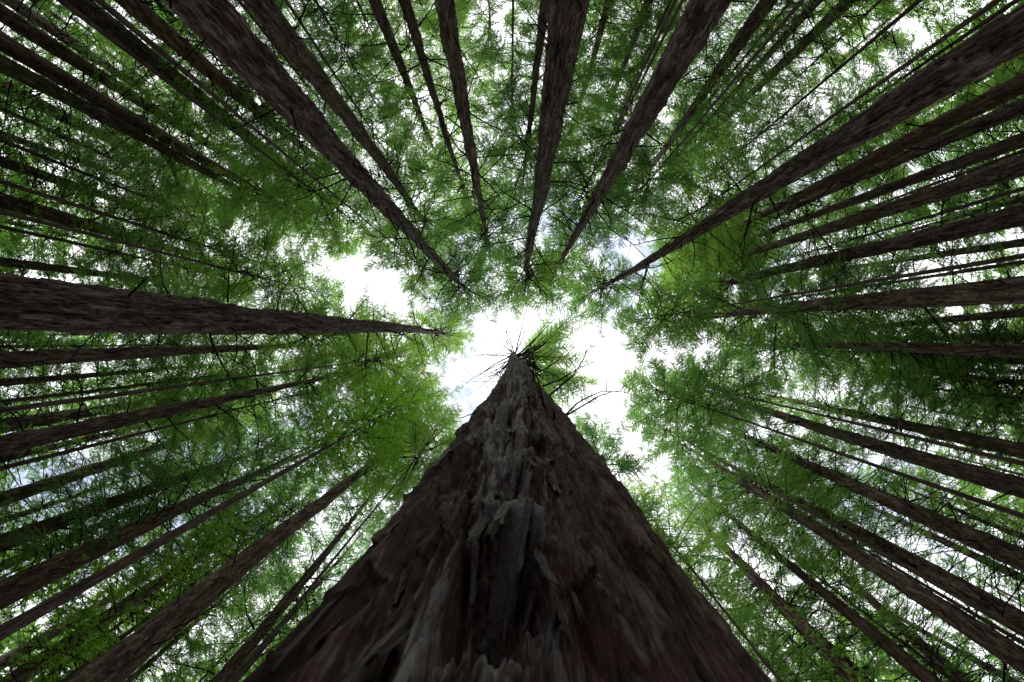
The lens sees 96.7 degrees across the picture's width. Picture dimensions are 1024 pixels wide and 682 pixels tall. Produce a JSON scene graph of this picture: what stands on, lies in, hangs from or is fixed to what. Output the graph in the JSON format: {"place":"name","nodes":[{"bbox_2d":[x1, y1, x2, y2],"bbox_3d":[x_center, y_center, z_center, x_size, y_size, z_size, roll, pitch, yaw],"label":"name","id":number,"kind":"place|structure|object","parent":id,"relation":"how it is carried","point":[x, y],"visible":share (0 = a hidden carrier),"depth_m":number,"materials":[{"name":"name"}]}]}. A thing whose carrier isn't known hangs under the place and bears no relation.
{"place":"outdoors","nodes":[
{"label":"outdoors","id":0,"kind":"place"},
{"bbox_2d":[0,0,1023,681],"label":"sky","id":1,"kind":"structure","parent":0,"point":[615,359],"materials":[{"name":"white"}]},
{"bbox_3d":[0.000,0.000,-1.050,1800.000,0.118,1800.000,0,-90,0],"label":"ground","id":2,"kind":"structure","parent":0,"visible":0},
{"bbox_2d":[0,117,222,245],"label":"redwood tree","id":3,"kind":"object","parent":2,"relation":"on","point":[17,166],"visible":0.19,"depth_m":33.59,"materials":[{"name":"green plant"}]},
{"bbox_2d":[0,337,224,484],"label":"redwood tree","id":4,"kind":"object","parent":2,"relation":"on","point":[7,425],"visible":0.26,"depth_m":35.71,"materials":[{"name":"green plant"}]},
{"bbox_2d":[0,0,238,153],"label":"redwood tree","id":5,"kind":"object","parent":2,"relation":"on","point":[42,22],"visible":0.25,"depth_m":36.27,"materials":[{"name":"green plant"}]},
{"bbox_2d":[0,82,241,227],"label":"redwood tree","id":6,"kind":"object","parent":2,"relation":"on","point":[18,115],"visible":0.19,"depth_m":34.97,"materials":[{"name":"green plant"}]},
{"bbox_2d":[0,117,248,250],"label":"redwood tree","id":7,"kind":"object","parent":2,"relation":"on","point":[90,162],"visible":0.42,"depth_m":32.10,"materials":[{"name":"green plant"}]},
{"bbox_2d":[0,151,256,285],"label":"redwood tree","id":8,"kind":"object","parent":2,"relation":"on","point":[51,214],"visible":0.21,"depth_m":32.69,"materials":[{"name":"green plant"}]},
{"bbox_2d":[0,335,258,424],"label":"redwood tree","id":9,"kind":"object","parent":2,"relation":"on","point":[20,380],"visible":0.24,"depth_m":33.65,"materials":[{"name":"green plant"}]},
{"bbox_2d":[0,181,264,302],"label":"redwood tree","id":10,"kind":"object","parent":2,"relation":"on","point":[97,248],"visible":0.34,"depth_m":31.77,"materials":[{"name":"green plant"}]},
{"bbox_2d":[0,362,278,500],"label":"redwood tree","id":11,"kind":"object","parent":2,"relation":"on","point":[179,443],"visible":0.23,"depth_m":36.87,"materials":[{"name":"green plant"}]},
{"bbox_2d":[0,382,284,531],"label":"redwood tree","id":12,"kind":"object","parent":2,"relation":"on","point":[18,494],"visible":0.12,"depth_m":34.58,"materials":[{"name":"green plant"}]},
{"bbox_2d":[0,16,290,219],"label":"redwood tree","id":13,"kind":"object","parent":2,"relation":"on","point":[27,60],"visible":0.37,"depth_m":30.61,"materials":[{"name":"green plant"}]},
{"bbox_2d":[0,491,291,681],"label":"young redwood","id":14,"kind":"object","parent":2,"relation":"on","point":[92,642],"visible":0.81,"depth_m":20.77,"materials":[{"name":"green plant"}]},
{"bbox_2d":[0,0,295,199],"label":"redwood tree","id":15,"kind":"object","parent":2,"relation":"on","point":[30,31],"visible":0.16,"depth_m":29.02,"materials":[{"name":"green plant"}]},
{"bbox_2d":[0,333,296,438],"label":"redwood tree","id":16,"kind":"object","parent":2,"relation":"on","point":[165,381],"visible":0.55,"depth_m":31.90,"materials":[{"name":"green plant"}]},
{"bbox_2d":[0,124,310,307],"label":"redwood tree","id":17,"kind":"object","parent":2,"relation":"on","point":[186,241],"visible":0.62,"depth_m":30.88,"materials":[{"name":"green plant"}]},
{"bbox_2d":[0,414,312,611],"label":"redwood tree","id":18,"kind":"object","parent":2,"relation":"on","point":[111,503],"visible":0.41,"depth_m":29.46,"materials":[{"name":"green plant"}]},
{"bbox_2d":[0,0,317,252],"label":"redwood tree","id":19,"kind":"object","parent":2,"relation":"on","point":[10,68],"visible":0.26,"depth_m":26.94,"materials":[{"name":"green plant"}]},
{"bbox_2d":[0,420,323,655],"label":"redwood tree","id":20,"kind":"object","parent":2,"relation":"on","point":[30,576],"visible":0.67,"depth_m":24.60,"materials":[{"name":"green plant"}]},
{"bbox_2d":[2,467,324,681],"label":"redwood tree","id":21,"kind":"object","parent":2,"relation":"on","point":[19,670],"visible":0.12,"depth_m":30.69,"materials":[{"name":"green plant"}]},
{"bbox_2d":[0,350,331,470],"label":"redwood tree","id":22,"kind":"object","parent":2,"relation":"on","point":[261,417],"visible":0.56,"depth_m":34.75,"materials":[{"name":"green plant"}]},
{"bbox_2d":[0,468,341,681],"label":"redwood tree","id":23,"kind":"object","parent":2,"relation":"on","point":[285,513],"visible":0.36,"depth_m":33.68,"materials":[{"name":"green plant"}]},
{"bbox_2d":[0,291,344,414],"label":"redwood tree","id":24,"kind":"object","parent":2,"relation":"on","point":[24,358],"visible":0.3,"depth_m":24.23,"materials":[{"name":"green plant"}]},
{"bbox_2d":[0,209,345,337],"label":"redwood tree","id":25,"kind":"object","parent":2,"relation":"on","point":[297,265],"visible":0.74,"depth_m":32.56,"materials":[{"name":"green plant"}]},
{"bbox_2d":[0,0,352,218],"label":"redwood tree","id":26,"kind":"object","parent":2,"relation":"on","point":[95,13],"visible":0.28,"depth_m":28.27,"materials":[{"name":"green plant"}]},
{"bbox_2d":[0,31,363,264],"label":"redwood tree","id":27,"kind":"object","parent":2,"relation":"on","point":[234,195],"visible":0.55,"depth_m":33.27,"materials":[{"name":"green plant"}]},
{"bbox_2d":[0,385,378,609],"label":"redwood tree","id":28,"kind":"object","parent":2,"relation":"on","point":[34,588],"visible":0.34,"depth_m":33.65,"materials":[{"name":"green plant"}]},
{"bbox_2d":[0,333,388,513],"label":"redwood tree","id":29,"kind":"object","parent":2,"relation":"on","point":[14,442],"visible":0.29,"depth_m":20.55,"materials":[{"name":"green plant"}]},
{"bbox_2d":[36,0,367,211],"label":"redwood tree","id":30,"kind":"object","parent":2,"relation":"on","point":[145,14],"visible":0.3,"depth_m":29.11,"materials":[{"name":"green plant"}]},
{"bbox_2d":[0,366,430,638],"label":"young redwood","id":31,"kind":"object","parent":2,"relation":"on","point":[8,627],"visible":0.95,"depth_m":21.39,"materials":[{"name":"green plant"}]},
{"bbox_2d":[0,301,436,419],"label":"redwood tree","id":32,"kind":"object","parent":2,"relation":"on","point":[404,349],"visible":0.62,"depth_m":34.52,"materials":[{"name":"green plant"}]},
{"bbox_2d":[5,415,432,681],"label":"redwood tree","id":33,"kind":"object","parent":2,"relation":"on","point":[124,659],"visible":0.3,"depth_m":17.85,"materials":[{"name":"green plant"}]},
{"bbox_2d":[124,520,318,681],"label":"redwood tree","id":34,"kind":"object","parent":2,"relation":"on","point":[190,645],"visible":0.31,"depth_m":34.57,"materials":[{"name":"green plant"}]},
{"bbox_2d":[56,0,402,263],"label":"redwood tree","id":35,"kind":"object","parent":2,"relation":"on","point":[328,198],"visible":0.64,"depth_m":31.26,"materials":[{"name":"green plant"}]},
{"bbox_2d":[152,561,306,681],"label":"redwood tree","id":36,"kind":"object","parent":2,"relation":"on","point":[228,646],"visible":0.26,"depth_m":37.53,"materials":[{"name":"green plant"}]},
{"bbox_2d":[0,349,463,640],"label":"redwood tree","id":37,"kind":"object","parent":2,"relation":"on","point":[430,383],"visible":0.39,"depth_m":38.09,"materials":[{"name":"green plant"}]},
{"bbox_2d":[0,222,477,401],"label":"redwood tree","id":38,"kind":"object","parent":2,"relation":"on","point":[29,304],"visible":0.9,"depth_m":9.66,"materials":[{"name":"green plant"}]},
{"bbox_2d":[173,516,377,681],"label":"redwood tree","id":39,"kind":"object","parent":2,"relation":"on","point":[292,581],"visible":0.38,"depth_m":37.80,"materials":[{"name":"dark brown bark"},{"name":"leaves"},{"name":"twig"}]},
{"bbox_2d":[94,0,461,310],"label":"redwood tree","id":40,"kind":"object","parent":2,"relation":"on","point":[412,278],"visible":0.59,"depth_m":33.40,"materials":[{"name":"green plant"}]},
{"bbox_2d":[144,453,412,681],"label":"redwood tree","id":41,"kind":"object","parent":2,"relation":"on","point":[234,663],"visible":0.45,"depth_m":31.04,"materials":[{"name":"green plant"}]},
{"bbox_2d":[257,276,391,404],"bbox_3d":[-15.198,-0.847,24.353,9.046,50.706,10.023,27,-90,0],"label":"redwood tree","id":42,"kind":"object","parent":2,"relation":"on","point":[360,311],"visible":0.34,"depth_m":35.46,"materials":[{"name":"green plant"}]},
{"bbox_2d":[153,0,510,337],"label":"redwood tree","id":43,"kind":"object","parent":2,"relation":"on","point":[222,30],"visible":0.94,"depth_m":9.97,"materials":[{"name":"green plant"}]},
{"bbox_2d":[276,0,409,149],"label":"redwood tree","id":44,"kind":"object","parent":2,"relation":"on","point":[322,25],"visible":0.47,"depth_m":33.68,"materials":[{"name":"green plant"}]},
{"bbox_2d":[231,394,464,681],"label":"redwood tree","id":45,"kind":"object","parent":2,"relation":"on","point":[447,423],"visible":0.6,"depth_m":34.78,"materials":[{"name":"green plant"}]},
{"bbox_2d":[284,0,425,198],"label":"redwood tree","id":46,"kind":"object","parent":2,"relation":"on","point":[392,114],"visible":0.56,"depth_m":32.95,"materials":[{"name":"green plant"}]},
{"bbox_2d":[242,0,471,274],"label":"redwood tree","id":47,"kind":"object","parent":2,"relation":"on","point":[284,36],"visible":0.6,"depth_m":30.48,"materials":[{"name":"green plant"}]},
{"bbox_2d":[316,0,471,177],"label":"redwood tree","id":48,"kind":"object","parent":2,"relation":"on","point":[410,91],"visible":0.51,"depth_m":34.96,"materials":[{"name":"green plant"}]},
{"bbox_2d":[359,0,515,243],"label":"redwood tree","id":49,"kind":"object","parent":2,"relation":"on","point":[410,20],"visible":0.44,"depth_m":38.43,"materials":[{"name":"green plant"}]},
{"bbox_2d":[378,0,529,283],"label":"redwood tree","id":50,"kind":"object","parent":2,"relation":"on","point":[448,27],"visible":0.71,"depth_m":24.71,"materials":[{"name":"green plant"}]},
{"bbox_2d":[407,0,504,140],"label":"redwood tree","id":51,"kind":"object","parent":2,"relation":"on","point":[475,88],"visible":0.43,"depth_m":38.18,"materials":[{"name":"green plant"}]},
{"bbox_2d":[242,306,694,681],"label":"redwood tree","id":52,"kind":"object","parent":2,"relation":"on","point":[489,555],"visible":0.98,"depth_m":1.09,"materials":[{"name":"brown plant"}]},
{"bbox_2d":[465,0,545,155],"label":"redwood tree","id":53,"kind":"object","parent":2,"relation":"on","point":[495,60],"visible":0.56,"depth_m":33.29,"materials":[{"name":"green plant"}]},
{"bbox_2d":[456,0,599,236],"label":"redwood tree","id":54,"kind":"object","parent":2,"relation":"on","point":[528,162],"visible":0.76,"depth_m":34.12,"materials":[{"name":"leaves"},{"name":"twig"},{"name":"dark brown bark"}]},
{"bbox_2d":[467,0,612,327],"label":"redwood tree","id":55,"kind":"object","parent":2,"relation":"on","point":[564,24],"visible":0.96,"depth_m":15.18,"materials":[{"name":"green plant"}]},
{"bbox_2d":[528,0,676,256],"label":"redwood tree","id":56,"kind":"object","parent":2,"relation":"on","point":[595,227],"visible":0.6,"depth_m":35.55,"materials":[{"name":"green plant"}]},
{"bbox_2d":[571,411,659,504],"bbox_3d":[7.285,9.828,25.840,8.074,53.681,8.874,43,-90,0],"label":"redwood tree","id":57,"kind":"object","parent":2,"relation":"on","point":[627,465],"visible":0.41,"depth_m":37.14,"materials":[{"name":"green plant"}]},
{"bbox_2d":[561,0,683,203],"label":"redwood tree","id":58,"kind":"object","parent":2,"relation":"on","point":[612,109],"visible":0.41,"depth_m":33.26,"materials":[{"name":"green plant"}]},
{"bbox_2d":[477,298,772,681],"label":"redwood tree","id":59,"kind":"object","parent":2,"relation":"on","point":[698,630],"visible":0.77,"depth_m":3.24,"materials":[{"name":"green plant"}]},
{"bbox_2d":[584,0,682,165],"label":"redwood tree","id":60,"kind":"object","parent":2,"relation":"on","point":[616,76],"visible":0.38,"depth_m":31.95,"materials":[{"name":"green plant"}]},
{"bbox_2d":[523,0,746,303],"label":"redwood tree","id":61,"kind":"object","parent":2,"relation":"on","point":[697,23],"visible":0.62,"depth_m":15.04,"materials":[{"name":"green plant"}]},
{"bbox_2d":[589,0,804,247],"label":"redwood tree","id":62,"kind":"object","parent":2,"relation":"on","point":[645,200],"visible":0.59,"depth_m":33.41,"materials":[{"name":"green plant"}]},
{"bbox_2d":[621,472,782,681],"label":"redwood tree","id":63,"kind":"object","parent":2,"relation":"on","point":[701,546],"visible":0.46,"depth_m":33.57,"materials":[{"name":"green plant"}]},
{"bbox_2d":[606,0,800,211],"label":"redwood tree","id":64,"kind":"object","parent":2,"relation":"on","point":[745,31],"visible":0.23,"depth_m":34.22,"materials":[{"name":"green plant"}]},
{"bbox_2d":[667,0,876,167],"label":"young redwood","id":65,"kind":"object","parent":2,"relation":"on","point":[822,43],"visible":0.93,"depth_m":21.95,"materials":[{"name":"green plant"}]},
{"bbox_2d":[555,2,1023,337],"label":"redwood tree","id":66,"kind":"object","parent":2,"relation":"on","point":[997,41],"visible":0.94,"depth_m":11.41,"materials":[{"name":"green plant"}]},
{"bbox_2d":[711,554,892,681],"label":"redwood tree","id":67,"kind":"object","parent":2,"relation":"on","point":[816,662],"visible":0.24,"depth_m":33.84,"materials":[{"name":"green plant"}]},
{"bbox_2d":[662,484,949,681],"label":"redwood tree","id":68,"kind":"object","parent":2,"relation":"on","point":[765,590],"visible":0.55,"depth_m":29.91,"materials":[{"name":"green plant"}]},
{"bbox_2d":[609,253,1023,364],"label":"redwood tree","id":69,"kind":"object","parent":2,"relation":"on","point":[630,319],"visible":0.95,"depth_m":33.53,"materials":[{"name":"green plant"}]},
{"bbox_2d":[636,0,1002,273],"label":"redwood tree","id":70,"kind":"object","parent":2,"relation":"on","point":[711,199],"visible":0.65,"depth_m":32.13,"materials":[{"name":"green plant"}]},
{"bbox_2d":[616,344,1023,518],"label":"redwood tree","id":71,"kind":"object","parent":2,"relation":"on","point":[659,379],"visible":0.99,"depth_m":30.79,"materials":[{"name":"green plant"}]},
{"bbox_2d":[624,392,1023,637],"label":"redwood tree","id":72,"kind":"object","parent":2,"relation":"on","point":[649,435],"visible":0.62,"depth_m":37.51,"materials":[{"name":"green plant"}]},
{"bbox_2d":[684,0,967,199],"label":"redwood tree","id":73,"kind":"object","parent":2,"relation":"on","point":[752,119],"visible":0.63,"depth_m":32.33,"materials":[{"name":"green plant"}]},
{"bbox_2d":[666,456,987,681],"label":"redwood tree","id":74,"kind":"object","parent":2,"relation":"on","point":[911,664],"visible":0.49,"depth_m":30.18,"materials":[{"name":"green plant"}]},
{"bbox_2d":[637,189,1023,349],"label":"redwood tree","id":75,"kind":"object","parent":2,"relation":"on","point":[1003,219],"visible":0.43,"depth_m":23.20,"materials":[{"name":"green plant"}]},
{"bbox_2d":[651,218,1023,392],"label":"redwood tree","id":76,"kind":"object","parent":2,"relation":"on","point":[1009,290],"visible":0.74,"depth_m":23.34,"materials":[{"name":"green plant"}]},
{"bbox_2d":[653,332,1023,465],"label":"redwood tree","id":77,"kind":"object","parent":2,"relation":"on","point":[753,384],"visible":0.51,"depth_m":33.78,"materials":[{"name":"green plant"}]},
{"bbox_2d":[655,101,1023,305],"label":"redwood tree","id":78,"kind":"object","parent":2,"relation":"on","point":[1005,170],"visible":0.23,"depth_m":21.54,"materials":[{"name":"green plant"}]},
{"bbox_2d":[657,58,1023,281],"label":"redwood tree","id":79,"kind":"object","parent":2,"relation":"on","point":[992,97],"visible":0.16,"depth_m":23.23,"materials":[{"name":"green plant"}]},
{"bbox_2d":[665,420,1023,681],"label":"redwood tree","id":80,"kind":"object","parent":2,"relation":"on","point":[1006,650],"visible":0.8,"depth_m":29.18,"materials":[{"name":"green plant"}]},
{"bbox_2d":[665,111,1023,276],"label":"redwood tree","id":81,"kind":"object","parent":2,"relation":"on","point":[999,148],"visible":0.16,"depth_m":25.10,"materials":[{"name":"green plant"}]},
{"bbox_2d":[667,358,1023,517],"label":"redwood tree","id":82,"kind":"object","parent":2,"relation":"on","point":[999,481],"visible":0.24,"depth_m":23.99,"materials":[{"name":"green plant"}]},
{"bbox_2d":[746,0,950,122],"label":"redwood tree","id":83,"kind":"object","parent":2,"relation":"on","point":[853,25],"visible":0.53,"depth_m":34.16,"materials":[{"name":"green plant"}]},
{"bbox_2d":[691,59,1023,272],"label":"redwood tree","id":84,"kind":"object","parent":2,"relation":"on","point":[998,116],"visible":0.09,"depth_m":26.28,"materials":[{"name":"green plant"}]},
{"bbox_2d":[692,387,1023,670],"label":"redwood tree","id":85,"kind":"object","parent":2,"relation":"on","point":[1005,553],"visible":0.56,"depth_m":29.86,"materials":[{"name":"green plant"}]},
{"bbox_2d":[700,432,1023,646],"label":"redwood tree","id":86,"kind":"object","parent":2,"relation":"on","point":[970,591],"visible":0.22,"depth_m":26.01,"materials":[{"name":"green plant"}]},
{"bbox_2d":[714,292,1023,419],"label":"redwood tree","id":87,"kind":"object","parent":2,"relation":"on","point":[990,350],"visible":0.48,"depth_m":31.98,"materials":[{"name":"green plant"}]},
{"bbox_2d":[720,0,1023,218],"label":"redwood tree","id":88,"kind":"object","parent":2,"relation":"on","point":[849,153],"visible":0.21,"depth_m":33.17,"materials":[{"name":"green plant"}]},
{"bbox_2d":[746,514,1000,681],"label":"redwood tree","id":89,"kind":"object","parent":2,"relation":"on","point":[869,615],"visible":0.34,"depth_m":32.45,"materials":[{"name":"green plant"}]},
{"bbox_2d":[732,226,1023,335],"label":"redwood tree","id":90,"kind":"object","parent":2,"relation":"on","point":[986,267],"visible":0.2,"depth_m":31.17,"materials":[{"name":"green plant"}]},
{"bbox_2d":[742,162,1023,291],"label":"redwood tree","id":91,"kind":"object","parent":2,"relation":"on","point":[945,211],"visible":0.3,"depth_m":36.74,"materials":[{"name":"green plant"}]},
{"bbox_2d":[756,0,1022,178],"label":"redwood tree","id":92,"kind":"object","parent":2,"relation":"on","point":[864,88],"visible":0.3,"depth_m":34.10,"materials":[{"name":"green plant"}]},
{"bbox_2d":[756,360,1023,504],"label":"redwood tree","id":93,"kind":"object","parent":2,"relation":"on","point":[989,444],"visible":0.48,"depth_m":36.66,"materials":[{"name":"green plant"}]},
{"bbox_2d":[763,423,1023,598],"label":"redwood tree","id":94,"kind":"object","parent":2,"relation":"on","point":[881,474],"visible":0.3,"depth_m":37.13,"materials":[{"name":"green plant"}]},
{"bbox_2d":[779,261,1023,391],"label":"redwood tree","id":95,"kind":"object","parent":2,"relation":"on","point":[982,316],"visible":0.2,"depth_m":35.28,"materials":[{"name":"green plant"}]},
{"bbox_2d":[786,283,1023,415],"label":"redwood tree","id":96,"kind":"object","parent":2,"relation":"on","point":[879,369],"visible":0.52,"depth_m":34.26,"materials":[{"name":"green plant"}]},
{"bbox_2d":[788,518,1023,681],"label":"redwood tree","id":97,"kind":"object","parent":2,"relation":"on","point":[958,674],"visible":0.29,"depth_m":33.54,"materials":[{"name":"green plant"}]},
{"bbox_2d":[789,55,1023,232],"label":"redwood tree","id":98,"kind":"object","parent":2,"relation":"on","point":[1011,124],"visible":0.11,"depth_m":35.30,"materials":[{"name":"green plant"}]},
{"bbox_2d":[801,0,1023,165],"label":"redwood tree","id":99,"kind":"object","parent":2,"relation":"on","point":[1000,72],"visible":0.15,"depth_m":33.38,"materials":[{"name":"green plant"}]},
{"bbox_2d":[804,195,1023,310],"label":"redwood tree","id":100,"kind":"object","parent":2,"relation":"on","point":[975,249],"visible":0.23,"depth_m":36.61,"materials":[{"name":"green plant"}]},
{"bbox_2d":[807,462,1023,606],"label":"redwood tree","id":101,"kind":"object","parent":2,"relation":"on","point":[976,556],"visible":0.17,"depth_m":37.16,"materials":[{"name":"green plant"}]},
{"bbox_2d":[857,320,1023,457],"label":"redwood tree","id":102,"kind":"object","parent":2,"relation":"on","point":[988,420],"visible":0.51,"depth_m":32.16,"materials":[{"name":"green plant"}]},
{"bbox_2d":[860,309,1023,438],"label":"redwood tree","id":103,"kind":"object","parent":2,"relation":"on","point":[1018,382],"visible":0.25,"depth_m":32.95,"materials":[{"name":"green plant"}]},
{"bbox_2d":[865,466,1023,606],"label":"redwood tree","id":104,"kind":"object","parent":2,"relation":"on","point":[1015,534],"visible":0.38,"depth_m":34.84,"materials":[{"name":"green plant"}]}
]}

